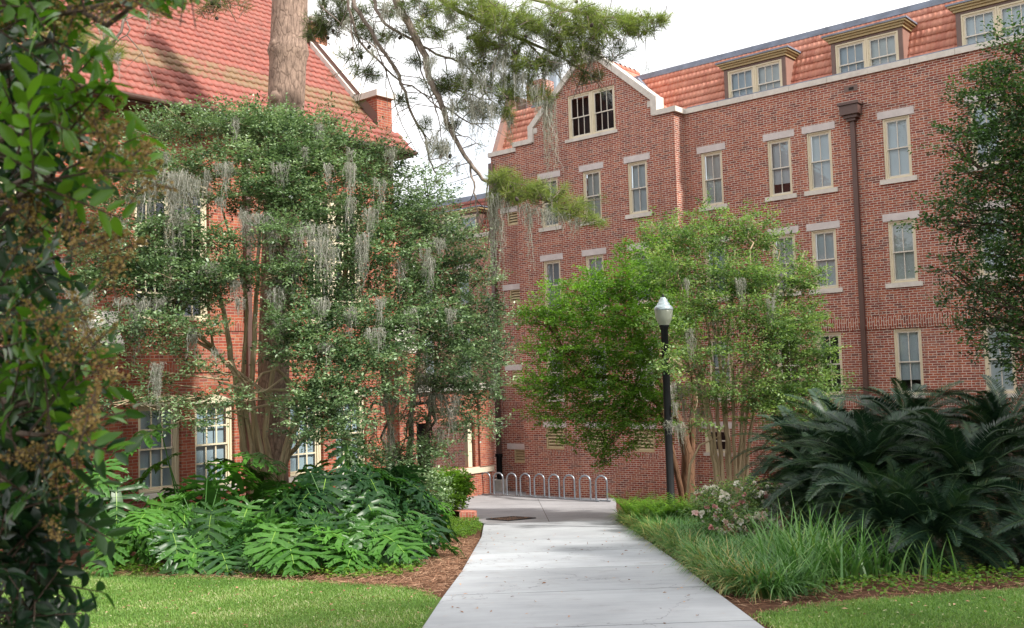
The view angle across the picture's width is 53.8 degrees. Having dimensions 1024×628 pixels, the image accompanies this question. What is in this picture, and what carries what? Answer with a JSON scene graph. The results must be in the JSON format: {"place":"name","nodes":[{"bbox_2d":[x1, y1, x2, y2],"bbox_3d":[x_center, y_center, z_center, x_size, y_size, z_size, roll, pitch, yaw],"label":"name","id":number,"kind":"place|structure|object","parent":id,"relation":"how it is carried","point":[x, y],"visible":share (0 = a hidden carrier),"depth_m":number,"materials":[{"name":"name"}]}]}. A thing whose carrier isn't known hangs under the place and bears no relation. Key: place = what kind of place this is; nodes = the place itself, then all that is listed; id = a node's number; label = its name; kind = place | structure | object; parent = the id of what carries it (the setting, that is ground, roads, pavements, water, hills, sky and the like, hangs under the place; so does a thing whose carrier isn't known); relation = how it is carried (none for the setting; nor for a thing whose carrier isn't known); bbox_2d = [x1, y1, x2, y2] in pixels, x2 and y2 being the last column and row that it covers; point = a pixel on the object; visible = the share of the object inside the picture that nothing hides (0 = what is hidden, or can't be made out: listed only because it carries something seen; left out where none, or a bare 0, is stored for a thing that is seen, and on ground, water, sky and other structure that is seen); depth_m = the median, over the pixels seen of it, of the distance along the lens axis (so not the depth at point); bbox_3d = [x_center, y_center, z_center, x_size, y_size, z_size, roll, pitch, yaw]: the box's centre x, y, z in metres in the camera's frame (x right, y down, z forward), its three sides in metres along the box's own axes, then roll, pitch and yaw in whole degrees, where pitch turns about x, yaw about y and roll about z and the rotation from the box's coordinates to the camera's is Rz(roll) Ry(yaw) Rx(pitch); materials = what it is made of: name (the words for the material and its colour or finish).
{"place":"outdoors","nodes":[
{"label":"outdoors","id":0,"kind":"place"},
{"bbox_2d":[41,410,1023,627],"bbox_3d":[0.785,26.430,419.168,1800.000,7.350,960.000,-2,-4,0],"label":"ground","id":1,"kind":"structure","parent":0,"point":[749,609],"depth_m":11.56,"materials":[{"name":"soil"}]},
{"bbox_2d":[0,226,154,507],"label":"crepe myrtle","id":2,"kind":"object","parent":1,"relation":"on","point":[105,343],"visible":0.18,"depth_m":16.86,"materials":[{"name":"green plant"}]},
{"bbox_2d":[63,459,191,549],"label":"philodendron","id":3,"kind":"object","parent":1,"relation":"on","point":[113,508],"visible":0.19,"depth_m":16.06,"materials":[{"name":"green plant"}]},
{"bbox_2d":[84,505,219,577],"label":"philodendron","id":4,"kind":"object","parent":1,"relation":"on","point":[125,548],"visible":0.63,"depth_m":14.41,"materials":[{"name":"green plant"}]},
{"bbox_2d":[63,423,288,561],"bbox_3d":[-5.476,3.089,17.501,3.479,2.444,3.990,-5,-5,43],"label":"philodendron","id":5,"kind":"object","parent":1,"relation":"on","point":[156,467],"visible":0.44,"depth_m":17.16,"materials":[{"name":"green plant"}]},
{"bbox_2d":[90,460,301,569],"bbox_3d":[-4.994,3.236,15.775,2.896,1.791,3.490,1,-4,-36],"label":"philodendron","id":6,"kind":"object","parent":1,"relation":"on","point":[210,491],"visible":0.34,"depth_m":16.15,"materials":[{"name":"green plant"}]},
{"bbox_2d":[0,0,417,550],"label":"brick hall","id":7,"kind":"structure","parent":1,"relation":"on","point":[225,54],"depth_m":23.65,"materials":[{"name":"red brick"}]},
{"bbox_2d":[0,167,51,314],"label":"window","id":8,"kind":"structure","parent":7,"relation":"in","point":[11,177],"depth_m":20.68,"materials":[{"name":"beige paint"}]},
{"bbox_2d":[134,175,170,318],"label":"window","id":9,"kind":"structure","parent":7,"relation":"in","point":[154,206],"depth_m":22.68,"materials":[{"name":"beige paint"}]},
{"bbox_2d":[138,397,178,500],"bbox_3d":[-7.775,2.926,22.154,0.310,2.189,1.190,-5,-5,41],"label":"window","id":10,"kind":"structure","parent":7,"relation":"in","point":[147,457],"depth_m":22.26,"materials":[{"name":"grey glass"}]},
{"bbox_2d":[156,179,207,320],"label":"window","id":11,"kind":"structure","parent":7,"relation":"in","point":[159,205],"depth_m":23.40,"materials":[{"name":"beige paint"}]},
{"bbox_2d":[192,395,238,490],"bbox_3d":[-6.880,2.964,23.191,0.310,2.189,1.190,-5,-5,41],"label":"window","id":12,"kind":"structure","parent":7,"relation":"in","point":[215,446],"depth_m":23.32,"materials":[{"name":"grey glass"}]},
{"bbox_2d":[289,396,320,482],"bbox_3d":[-5.182,3.035,25.158,0.310,2.189,1.190,-5,-5,41],"label":"window","id":13,"kind":"structure","parent":7,"relation":"in","point":[298,459],"depth_m":25.27,"materials":[{"name":"beige paint"}]},
{"bbox_2d":[307,198,333,322],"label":"window","id":14,"kind":"structure","parent":7,"relation":"in","point":[328,198],"depth_m":26.17,"materials":[{"name":"beige paint"}]},
{"bbox_2d":[317,199,360,315],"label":"window","id":15,"kind":"structure","parent":7,"relation":"in","point":[323,267],"depth_m":26.85,"materials":[{"name":"beige paint"}]},
{"bbox_2d":[336,392,364,473],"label":"window","id":16,"kind":"structure","parent":7,"relation":"in","point":[355,392],"depth_m":26.53,"materials":[{"name":"beige paint"}]},
{"bbox_2d":[157,498,284,577],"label":"philodendron","id":17,"kind":"object","parent":1,"relation":"on","point":[211,524],"visible":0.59,"depth_m":14.33,"materials":[{"name":"green plant"}]},
{"bbox_2d":[207,474,361,542],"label":"philodendron","id":18,"kind":"object","parent":1,"relation":"on","point":[244,509],"visible":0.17,"depth_m":16.33,"materials":[{"name":"green plant"}]},
{"bbox_2d":[50,91,521,498],"bbox_3d":[-4.097,-0.007,18.330,8.577,8.771,4.480,-2,-4,0],"label":"crepe myrtle","id":19,"kind":"object","parent":1,"relation":"on","point":[406,317],"visible":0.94,"depth_m":17.71,"materials":[{"name":"green plant"}]},
{"bbox_2d":[217,506,373,577],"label":"philodendron","id":20,"kind":"object","parent":1,"relation":"on","point":[274,550],"visible":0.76,"depth_m":13.96,"materials":[{"name":"green plant"}]},
{"bbox_2d":[252,461,410,569],"bbox_3d":[-2.740,3.199,15.898,2.619,1.728,3.195,-2,-4,0],"label":"philodendron","id":21,"kind":"object","parent":1,"relation":"on","point":[368,503],"visible":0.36,"depth_m":15.46,"materials":[{"name":"green plant"}]},
{"bbox_2d":[250,464,419,563],"bbox_3d":[-3.506,3.381,16.946,3.420,1.710,3.174,1,-5,-38],"label":"philodendron","id":22,"kind":"object","parent":1,"relation":"on","point":[324,483],"visible":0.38,"depth_m":16.19,"materials":[{"name":"green plant"}]},
{"bbox_2d":[6,0,676,493],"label":"pine tree","id":23,"kind":"object","parent":1,"relation":"on","point":[294,30],"visible":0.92,"depth_m":18.20,"materials":[{"name":"green plant"}]},
{"bbox_2d":[252,431,454,526],"bbox_3d":[-3.255,3.424,19.166,4.418,2.564,3.929,0,-4,-27],"label":"philodendron","id":24,"kind":"object","parent":1,"relation":"on","point":[340,460],"visible":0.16,"depth_m":18.83,"materials":[{"name":"green plant"}]},
{"bbox_2d":[307,510,441,578],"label":"philodendron","id":25,"kind":"object","parent":1,"relation":"on","point":[388,546],"visible":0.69,"depth_m":14.26,"materials":[{"name":"green plant"}]},
{"bbox_2d":[345,478,448,522],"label":"philodendron","id":26,"kind":"object","parent":1,"relation":"on","point":[410,507],"visible":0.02,"depth_m":19.38,"materials":[{"name":"green plant"}]},
{"bbox_2d":[333,465,461,546],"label":"philodendron","id":27,"kind":"object","parent":1,"relation":"on","point":[424,504],"visible":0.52,"depth_m":17.40,"materials":[{"name":"green plant"}]},
{"bbox_2d":[370,460,458,520],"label":"broadleaf shrub","id":28,"kind":"object","parent":1,"relation":"on","point":[438,498],"visible":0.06,"depth_m":20.11,"materials":[{"name":"green plant"}]},
{"bbox_2d":[389,515,465,561],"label":"philodendron","id":29,"kind":"object","parent":1,"relation":"on","point":[425,532],"visible":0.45,"depth_m":15.54,"materials":[{"name":"green plant"}]},
{"bbox_2d":[331,158,526,520],"bbox_3d":[-1.451,0.557,20.144,3.396,8.028,4.153,-3,-4,16],"label":"crepe myrtle","id":30,"kind":"object","parent":1,"relation":"on","point":[432,396],"visible":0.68,"depth_m":19.80,"materials":[{"name":"green plant"}]},
{"bbox_2d":[403,509,476,523],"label":"brick kerb","id":31,"kind":"structure","parent":1,"relation":"on","point":[464,513],"depth_m":23.51,"materials":[{"name":"brick"}]},
{"bbox_2d":[430,464,476,520],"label":"round bush","id":32,"kind":"object","parent":1,"relation":"on","point":[461,485],"visible":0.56,"depth_m":24.86,"materials":[{"name":"green plant"}]},
{"bbox_2d":[416,383,494,496],"bbox_3d":[-4.575,4.712,34.544,3.120,4.421,8.560,-5,-5,41],"label":"brick porch","id":33,"kind":"object","parent":1,"relation":"on","point":[479,460],"visible":0.22,"depth_m":36.22,"materials":[{"name":"brick"}]},
{"bbox_2d":[431,516,482,537],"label":"ground cover","id":34,"kind":"object","parent":1,"relation":"on","point":[467,527],"visible":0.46,"depth_m":20.96,"materials":[{"name":"green plant"}]},
{"bbox_2d":[0,568,1023,627],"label":"lawn","id":35,"kind":"structure","parent":1,"relation":"on","point":[437,601],"depth_m":10.47,"materials":[{"name":"green plant"}]},
{"bbox_2d":[0,0,206,627],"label":"flowering privet","id":36,"kind":"object","parent":35,"relation":"on","point":[43,105],"visible":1,"depth_m":1.98,"materials":[{"name":"green plant"}]},
{"bbox_2d":[394,186,633,476],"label":"connecting wing","id":37,"kind":"structure","parent":1,"relation":"on","point":[459,460],"depth_m":44.70,"materials":[{"name":"red brick"}]},
{"bbox_2d":[421,334,433,378],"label":"window","id":38,"kind":"structure","parent":37,"relation":"in","point":[432,334],"depth_m":46.12,"materials":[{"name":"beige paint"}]},
{"bbox_2d":[454,264,470,304],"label":"window","id":39,"kind":"structure","parent":37,"relation":"in","point":[468,290],"depth_m":44.77,"materials":[{"name":"beige paint"}]},
{"bbox_2d":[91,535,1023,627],"bbox_3d":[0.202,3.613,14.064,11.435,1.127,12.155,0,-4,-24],"label":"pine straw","id":40,"kind":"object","parent":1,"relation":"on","point":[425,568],"visible":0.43,"depth_m":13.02,"materials":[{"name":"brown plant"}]},
{"bbox_2d":[107,559,424,579],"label":"creeping plants","id":41,"kind":"object","parent":40,"relation":"on","point":[325,569],"visible":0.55,"depth_m":13.82,"materials":[{"name":"green plant"}]},
{"bbox_2d":[506,227,710,506],"bbox_3d":[2.442,1.419,24.611,5.271,7.260,3.338,-2,-4,0],"label":"spreading tree","id":42,"kind":"object","parent":1,"relation":"on","point":[619,325],"visible":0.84,"depth_m":24.35,"materials":[{"name":"green plant"}]},
{"bbox_2d":[662,402,679,434],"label":"hanging moss","id":43,"kind":"object","parent":42,"relation":"hanging from","point":[671,424],"visible":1,"depth_m":19.79,"materials":[{"name":"grey plant"}]},
{"bbox_2d":[607,489,654,517],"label":"fern","id":44,"kind":"object","parent":1,"relation":"on","point":[622,504],"visible":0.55,"depth_m":21.13,"materials":[{"name":"green plant"}]},
{"bbox_2d":[621,492,670,522],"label":"fern","id":45,"kind":"object","parent":1,"relation":"on","point":[642,510],"visible":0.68,"depth_m":19.30,"materials":[{"name":"green plant"}]},
{"bbox_2d":[634,493,689,520],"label":"fern","id":46,"kind":"object","parent":1,"relation":"on","point":[668,514],"visible":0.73,"depth_m":18.81,"materials":[{"name":"green plant"}]},
{"bbox_2d":[654,294,677,516],"bbox_3d":[3.069,1.921,19.914,0.384,4.735,0.384,-2,-4,0],"label":"street lamp","id":47,"kind":"object","parent":1,"relation":"on","point":[663,309],"visible":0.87,"depth_m":19.87,"materials":[{"name":"black metal"}]},
{"bbox_2d":[659,492,699,519],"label":"fern","id":48,"kind":"object","parent":1,"relation":"on","point":[678,508],"visible":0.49,"depth_m":18.66,"materials":[{"name":"green plant"}]},
{"bbox_2d":[673,493,705,521],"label":"fern","id":49,"kind":"object","parent":1,"relation":"on","point":[695,516],"visible":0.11,"depth_m":18.50,"materials":[{"name":"green plant"}]},
{"bbox_2d":[605,494,845,602],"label":"border grass","id":50,"kind":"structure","parent":1,"relation":"on","point":[712,559],"depth_m":12.17,"materials":[{"name":"green plant"}]},
{"bbox_2d":[677,469,792,536],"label":"rose bush","id":51,"kind":"object","parent":1,"relation":"on","point":[734,515],"visible":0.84,"depth_m":15.32,"materials":[{"name":"green plant"}]},
{"bbox_2d":[629,188,861,508],"bbox_3d":[4.500,0.821,21.888,5.561,7.511,3.853,0,-4,-25],"label":"crepe myrtle","id":52,"kind":"object","parent":1,"relation":"on","point":[784,332],"visible":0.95,"depth_m":21.64,"materials":[{"name":"green plant"}]},
{"bbox_2d":[487,0,1023,499],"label":"brick dormitory","id":53,"kind":"structure","parent":1,"relation":"on","point":[859,100],"depth_m":30.71,"materials":[{"name":"brick"}]},
{"bbox_2d":[537,170,561,231],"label":"window","id":54,"kind":"structure","parent":53,"relation":"in","point":[555,174],"depth_m":35.74,"materials":[{"name":"beige paint"}]},
{"bbox_2d":[540,253,562,312],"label":"window","id":55,"kind":"structure","parent":53,"relation":"in","point":[553,266],"depth_m":35.64,"materials":[{"name":"beige paint"}]},
{"bbox_2d":[547,347,564,401],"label":"window","id":56,"kind":"structure","parent":53,"relation":"in","point":[551,347],"depth_m":35.44,"materials":[{"name":"beige paint"}]},
{"bbox_2d":[565,91,617,143],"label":"window","id":57,"kind":"structure","parent":53,"relation":"in","point":[579,111],"depth_m":35.18,"materials":[{"name":"beige paint"}]},
{"bbox_2d":[579,162,604,225],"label":"window","id":58,"kind":"structure","parent":53,"relation":"in","point":[594,179],"depth_m":34.57,"materials":[{"name":"beige paint"}]},
{"bbox_2d":[582,247,606,310],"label":"window","id":59,"kind":"structure","parent":53,"relation":"in","point":[593,252],"depth_m":34.41,"materials":[{"name":"beige paint"}]},
{"bbox_2d":[589,344,607,400],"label":"window","id":60,"kind":"structure","parent":53,"relation":"in","point":[596,344],"depth_m":34.22,"materials":[{"name":"beige paint"}]},
{"bbox_2d":[591,85,615,133],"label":"window","id":61,"kind":"structure","parent":53,"relation":"in","point":[608,102],"depth_m":34.58,"materials":[{"name":"beige paint"}]},
{"bbox_2d":[623,152,651,218],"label":"window","id":62,"kind":"structure","parent":53,"relation":"in","point":[638,204],"depth_m":33.37,"materials":[{"name":"beige paint"}]},
{"bbox_2d":[627,242,653,305],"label":"window","id":63,"kind":"structure","parent":53,"relation":"in","point":[629,248],"depth_m":33.16,"materials":[{"name":"beige paint"}]},
{"bbox_2d":[635,341,654,400],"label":"window","id":64,"kind":"structure","parent":53,"relation":"in","point":[653,384],"depth_m":32.98,"materials":[{"name":"beige paint"}]},
{"bbox_2d":[697,142,727,211],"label":"window","id":65,"kind":"structure","parent":53,"relation":"in","point":[712,165],"depth_m":32.21,"materials":[{"name":"beige paint"}]},
{"bbox_2d":[700,237,728,301],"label":"window","id":66,"kind":"structure","parent":53,"relation":"in","point":[707,261],"depth_m":32.06,"materials":[{"name":"beige paint"}]},
{"bbox_2d":[701,422,732,456],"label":"window","id":67,"kind":"structure","parent":53,"relation":"in","point":[721,423],"depth_m":31.97,"materials":[{"name":"beige paint"}]},
{"bbox_2d":[710,338,731,399],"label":"window","id":68,"kind":"structure","parent":53,"relation":"in","point":[714,359],"depth_m":31.95,"materials":[{"name":"beige paint"}]},
{"bbox_2d":[762,129,796,201],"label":"window","id":69,"kind":"structure","parent":53,"relation":"in","point":[779,150],"depth_m":30.73,"materials":[{"name":"beige paint"}]},
{"bbox_2d":[767,225,801,296],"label":"window","id":70,"kind":"structure","parent":53,"relation":"in","point":[795,229],"depth_m":30.51,"materials":[{"name":"beige paint"}]},
{"bbox_2d":[777,334,802,398],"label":"window","id":71,"kind":"structure","parent":53,"relation":"in","point":[780,364],"depth_m":30.75,"materials":[{"name":"beige paint"}]},
{"bbox_2d":[801,121,837,195],"bbox_3d":[9.117,-4.566,29.813,1.020,2.080,0.240,-5,-5,41],"label":"window","id":72,"kind":"structure","parent":53,"relation":"in","point":[820,170],"depth_m":29.88,"materials":[{"name":"beige paint"}]},
{"bbox_2d":[806,220,842,294],"bbox_3d":[9.204,-1.648,29.633,1.020,2.090,0.240,-5,-5,41],"label":"window","id":73,"kind":"structure","parent":53,"relation":"in","point":[825,249],"depth_m":29.67,"materials":[{"name":"beige paint"}]},
{"bbox_2d":[816,332,843,398],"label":"window","id":74,"kind":"structure","parent":53,"relation":"in","point":[834,335],"depth_m":29.84,"materials":[{"name":"beige paint"}]},
{"bbox_2d":[877,106,917,184],"bbox_3d":[10.835,-4.708,28.335,1.020,2.080,0.240,-5,-5,41],"label":"window","id":75,"kind":"structure","parent":53,"relation":"in","point":[896,130],"depth_m":28.39,"materials":[{"name":"beige paint"}]},
{"bbox_2d":[882,210,922,287],"bbox_3d":[10.921,-1.790,28.155,1.020,2.090,0.240,-5,-5,41],"label":"window","id":76,"kind":"structure","parent":53,"relation":"in","point":[902,244],"depth_m":28.22,"materials":[{"name":"beige paint"}]},
{"bbox_2d":[894,328,924,397],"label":"window","id":77,"kind":"structure","parent":53,"relation":"in","point":[907,341],"depth_m":28.08,"materials":[{"name":"beige paint"}]},
{"bbox_2d":[964,91,1002,171],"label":"window","id":78,"kind":"structure","parent":53,"relation":"in","point":[986,120],"depth_m":26.94,"materials":[{"name":"beige paint"}]},
{"bbox_2d":[974,199,1015,280],"bbox_3d":[12.699,-1.937,26.626,1.020,2.090,0.240,-5,-5,41],"label":"window","id":79,"kind":"structure","parent":53,"relation":"in","point":[981,271],"depth_m":26.70,"materials":[{"name":"beige paint"}]},
{"bbox_2d":[983,324,1016,397],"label":"window","id":80,"kind":"structure","parent":53,"relation":"in","point":[992,371],"depth_m":26.56,"materials":[{"name":"grey glass"}]},
{"bbox_2d":[729,405,828,529],"bbox_3d":[5.066,2.740,17.405,2.515,2.302,2.424,-2,-4,0],"label":"sago palm","id":81,"kind":"object","parent":1,"relation":"on","point":[782,453],"visible":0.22,"depth_m":17.37,"materials":[{"name":"green plant"}]},
{"bbox_2d":[741,432,865,538],"bbox_3d":[4.623,2.897,15.209,2.336,2.159,2.372,-3,-4,15],"label":"sago palm","id":82,"kind":"object","parent":1,"relation":"on","point":[806,484],"visible":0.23,"depth_m":15.14,"materials":[{"name":"green plant"}]},
{"bbox_2d":[750,388,902,519],"bbox_3d":[5.472,2.501,16.765,2.852,2.568,2.887,-2,-4,0],"label":"sago palm","id":83,"kind":"object","parent":1,"relation":"on","point":[817,410],"visible":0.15,"depth_m":16.87,"materials":[{"name":"green plant"}]},
{"bbox_2d":[708,488,957,597],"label":"iris leaves","id":84,"kind":"object","parent":1,"relation":"on","point":[841,561],"visible":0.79,"depth_m":11.69,"materials":[{"name":"green plant"}]},
{"bbox_2d":[772,424,934,552],"bbox_3d":[5.312,2.832,15.132,2.667,2.336,2.733,-2,-4,0],"label":"sago palm","id":85,"kind":"object","parent":1,"relation":"on","point":[792,473],"visible":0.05,"depth_m":14.93,"materials":[{"name":"green plant"}]},
{"bbox_2d":[764,406,958,550],"bbox_3d":[5.020,2.469,14.320,2.823,2.334,2.721,-2,-4,0],"label":"sago palm","id":86,"kind":"object","parent":1,"relation":"on","point":[849,434],"visible":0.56,"depth_m":14.03,"materials":[{"name":"green plant"}]},
{"bbox_2d":[805,455,995,575],"bbox_3d":[4.931,2.857,12.869,2.370,2.079,2.426,-2,-4,0],"label":"sago palm","id":87,"kind":"object","parent":1,"relation":"on","point":[884,513],"visible":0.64,"depth_m":12.71,"materials":[{"name":"green plant"}]},
{"bbox_2d":[813,377,991,496],"bbox_3d":[6.161,2.286,15.636,2.859,2.647,2.668,-2,-4,0],"label":"sago palm","id":88,"kind":"object","parent":1,"relation":"on","point":[888,408],"visible":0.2,"depth_m":15.52,"materials":[{"name":"green plant"}]},
{"bbox_2d":[803,561,1023,598],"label":"creeping plants","id":89,"kind":"object","parent":1,"relation":"on","point":[965,575],"visible":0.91,"depth_m":11.03,"materials":[{"name":"green plant"}]},
{"bbox_2d":[834,459,1023,577],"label":"sago palm","id":90,"kind":"object","parent":1,"relation":"on","point":[940,525],"visible":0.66,"depth_m":12.24,"materials":[{"name":"green plant"}]},
{"bbox_2d":[864,408,1023,568],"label":"sago palm","id":91,"kind":"object","parent":1,"relation":"on","point":[957,453],"visible":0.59,"depth_m":13.21,"materials":[{"name":"green plant"}]},
{"bbox_2d":[890,8,1023,390],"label":"overhanging tree","id":92,"kind":"object","parent":1,"relation":"on","point":[974,130],"visible":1,"depth_m":12.36,"materials":[{"name":"green plant"}]},
{"bbox_2d":[914,374,1023,545],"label":"sago palm","id":93,"kind":"object","parent":1,"relation":"on","point":[992,405],"visible":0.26,"depth_m":14.95,"materials":[{"name":"green plant"}]},
{"bbox_2d":[964,461,1023,571],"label":"sago palm","id":94,"kind":"object","parent":1,"relation":"on","point":[1021,496],"visible":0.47,"depth_m":12.21,"materials":[{"name":"green plant"}]},
{"bbox_2d":[454,491,617,523],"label":"plaza","id":95,"kind":"structure","parent":0,"point":[487,506],"depth_m":28.34,"materials":[{"name":"concrete"}]},
{"bbox_2d":[486,516,535,520],"bbox_3d":[-0.034,4.876,24.153,1.092,0.194,1.261,1,-4,-35],"label":"drain pit","id":96,"kind":"object","parent":95,"relation":"on","point":[510,518],"visible":1,"depth_m":24.17,"materials":[{"name":"brown metal"}]},
{"bbox_2d":[481,472,610,501],"bbox_3d":[0.922,5.733,33.693,0.206,1.086,6.836,1,-4,-37],"label":"bike rack","id":97,"kind":"object","parent":95,"relation":"on","point":[559,497],"visible":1,"depth_m":33.16,"materials":[{"name":"metal"}]},
{"bbox_2d":[423,520,763,627],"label":"path","id":98,"kind":"structure","parent":0,"point":[605,594],"depth_m":11.55,"materials":[{"name":"concrete"}]},
{"bbox_2d":[77,532,1015,627],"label":"leaf litter","id":99,"kind":"object","parent":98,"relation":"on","point":[511,596],"visible":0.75,"depth_m":11.07,"materials":[{"name":"brown plant"}]},
{"bbox_2d":[308,0,928,362],"label":"sky","id":100,"kind":"structure","parent":0,"point":[702,29],"materials":[{"name":"white"}]}
]}

